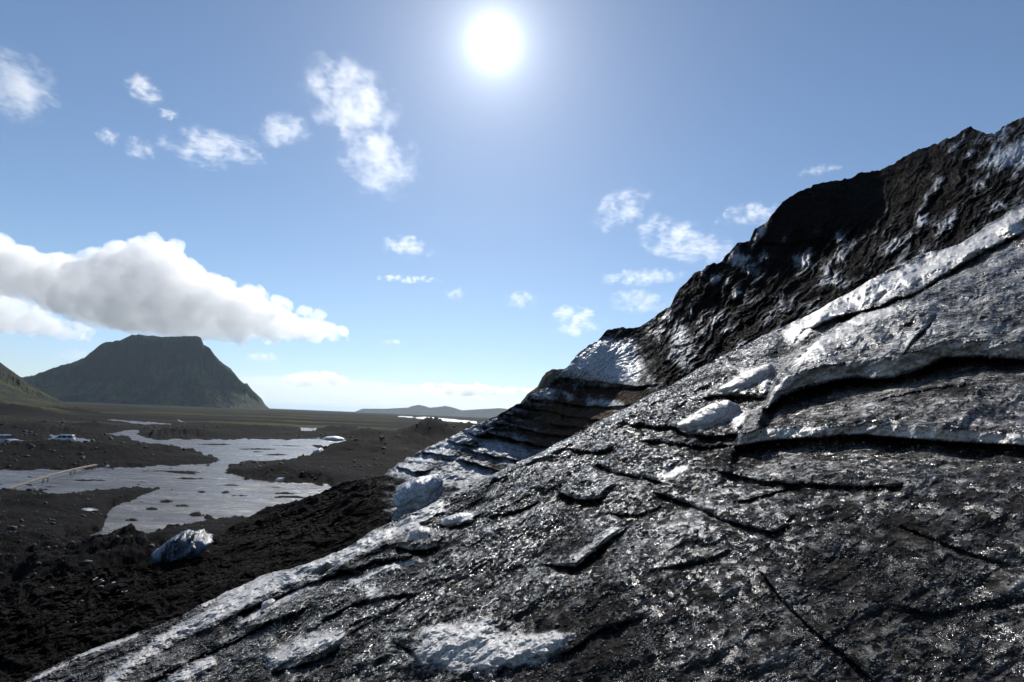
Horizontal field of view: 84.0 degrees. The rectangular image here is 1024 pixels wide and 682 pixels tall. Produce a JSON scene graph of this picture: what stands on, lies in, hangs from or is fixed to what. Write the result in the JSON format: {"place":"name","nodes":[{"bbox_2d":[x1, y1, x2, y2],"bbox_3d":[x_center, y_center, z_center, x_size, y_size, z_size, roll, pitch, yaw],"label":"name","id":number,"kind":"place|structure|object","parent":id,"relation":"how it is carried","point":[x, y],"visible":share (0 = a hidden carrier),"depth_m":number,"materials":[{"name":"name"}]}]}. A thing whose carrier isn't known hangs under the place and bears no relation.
{"place":"outdoors","nodes":[
{"label":"outdoors","id":0,"kind":"place"},
{"bbox_2d":[0,362,65,404],"bbox_3d":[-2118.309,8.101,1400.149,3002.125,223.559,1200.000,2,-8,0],"label":"mountain spur","id":1,"kind":"structure","parent":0,"point":[15,388],"depth_m":1179.87,"materials":[{"name":"green plant"}]},
{"bbox_2d":[21,334,270,409],"bbox_3d":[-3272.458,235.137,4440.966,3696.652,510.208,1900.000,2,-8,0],"label":"mountain","id":2,"kind":"structure","parent":0,"point":[186,371],"depth_m":3869.39,"materials":[{"name":"grey stone"}]},
{"bbox_2d":[0,416,476,535],"bbox_3d":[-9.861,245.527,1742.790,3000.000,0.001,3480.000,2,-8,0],"label":"river","id":3,"kind":"structure","parent":0,"point":[213,501],"depth_m":71.97,"materials":[{"name":"liquid"}]},
{"bbox_2d":[0,401,489,637],"bbox_3d":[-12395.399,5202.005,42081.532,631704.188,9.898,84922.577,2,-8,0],"label":"ground","id":4,"kind":"structure","parent":0,"point":[247,423],"depth_m":97.64,"materials":[{"name":"black soil"}]},
{"bbox_2d":[0,434,18,442],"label":"parked car","id":5,"kind":"object","parent":4,"relation":"on","point":[7,438],"visible":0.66,"depth_m":112.66,"materials":[{"name":"silver metal"}]},
{"bbox_2d":[6,464,97,489],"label":"footbridge","id":6,"kind":"object","parent":4,"relation":"on","point":[15,487],"visible":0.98,"depth_m":69.32,"materials":[{"name":"brown wood"}]},
{"bbox_2d":[48,434,75,440],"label":"parked car","id":7,"kind":"object","parent":4,"relation":"on","point":[71,437],"visible":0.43,"depth_m":125.88,"materials":[{"name":"white paint"}]},
{"bbox_2d":[81,508,97,511],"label":"ice block","id":8,"kind":"object","parent":4,"relation":"on","point":[91,509],"depth_m":48.30,"materials":[{"name":"white ice"}]},
{"bbox_2d":[149,529,213,563],"bbox_3d":[-18.877,11.898,32.480,3.437,2.238,2.975,2,-8,0],"label":"ice block","id":9,"kind":"object","parent":4,"relation":"on","point":[188,544],"depth_m":31.54,"materials":[{"name":"white ice"}]},
{"bbox_2d":[0,414,454,635],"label":"stones","id":10,"kind":"object","parent":4,"relation":"on","point":[82,563],"visible":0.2,"depth_m":84.16,"materials":[{"name":"black stone"}]},
{"bbox_2d":[313,448,322,453],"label":"ice block","id":11,"kind":"object","parent":4,"relation":"on","point":[319,450],"depth_m":124.74,"materials":[{"name":"white ice"}]},
{"bbox_2d":[322,436,344,440],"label":"ice block","id":12,"kind":"object","parent":4,"relation":"on","point":[333,438],"depth_m":134.91,"materials":[{"name":"white ice"}]},
{"bbox_2d":[356,405,507,417],"bbox_3d":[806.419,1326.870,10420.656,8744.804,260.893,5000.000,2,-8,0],"label":"hills","id":13,"kind":"structure","parent":0,"point":[444,411],"depth_m":9655.97,"materials":[{"name":"grey stone"}]},
{"bbox_2d":[0,117,1023,681],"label":"glacier ridge","id":14,"kind":"structure","parent":0,"point":[804,253],"depth_m":50.38,"materials":[{"name":"black ice"}]},
{"bbox_2d":[393,473,444,513],"bbox_3d":[-6.494,10.654,39.944,3.554,2.767,3.867,2,-8,0],"label":"ice block","id":15,"kind":"object","parent":14,"relation":"on","point":[416,494],"depth_m":38.47,"materials":[{"name":"white ice"}]},
{"bbox_2d":[0,0,1023,411],"label":"sky","id":16,"kind":"structure","parent":0,"point":[353,205],"materials":[{"name":"blue"}]},
{"bbox_2d":[22,202,1023,681],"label":"glacier slope","id":17,"kind":"structure","parent":0,"point":[932,366],"depth_m":4.50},
{"bbox_2d":[261,598,274,609],"bbox_3d":[-3.936,4.260,9.178,0.199,0.173,0.256,2,-8,0],"label":"ice lump","id":18,"kind":"object","parent":17,"relation":"on","point":[267,603],"visible":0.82,"depth_m":9.10,"materials":[{"name":"white ice"}]},
{"bbox_2d":[408,526,433,541],"bbox_3d":[-1.360,2.935,8.561,0.419,0.273,0.475,2,-8,0],"label":"ice lump","id":19,"kind":"object","parent":17,"relation":"on","point":[421,532],"visible":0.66,"depth_m":8.41,"materials":[{"name":"white ice"}]},
{"bbox_2d":[441,512,470,525],"bbox_3d":[-0.845,2.776,8.846,0.514,0.195,0.425,2,-8,0],"label":"ice lump","id":20,"kind":"object","parent":17,"relation":"on","point":[452,519],"visible":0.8,"depth_m":8.71,"materials":[{"name":"white ice"}]},
{"bbox_2d":[27,204,1023,681],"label":"ice crystals","id":21,"kind":"object","parent":17,"relation":"on","point":[477,674],"visible":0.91,"depth_m":4.90,"materials":[{"name":"grey ice"}]},
{"bbox_2d":[31,204,1023,681],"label":"grit","id":22,"kind":"object","parent":17,"relation":"on","point":[475,594],"visible":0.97,"depth_m":4.51,"materials":[{"name":"black gravel"}]},
{"bbox_2d":[677,400,741,431],"bbox_3d":[2.509,0.967,7.224,0.831,0.462,0.647,2,-8,0],"label":"ice lump","id":23,"kind":"object","parent":17,"relation":"on","point":[723,411],"visible":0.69,"depth_m":7.01,"materials":[{"name":"white ice"}]},
{"bbox_2d":[718,364,774,396],"bbox_3d":[3.381,0.565,8.238,0.804,0.498,0.647,2,-8,0],"label":"ice lump","id":24,"kind":"object","parent":17,"relation":"on","point":[754,375],"visible":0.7,"depth_m":8.03,"materials":[{"name":"white ice"}]},
{"bbox_2d":[521,369,563,402],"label":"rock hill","id":25,"kind":"structure","parent":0,"point":[548,377],"depth_m":749.95,"materials":[{"name":"grey stone"}]}
]}

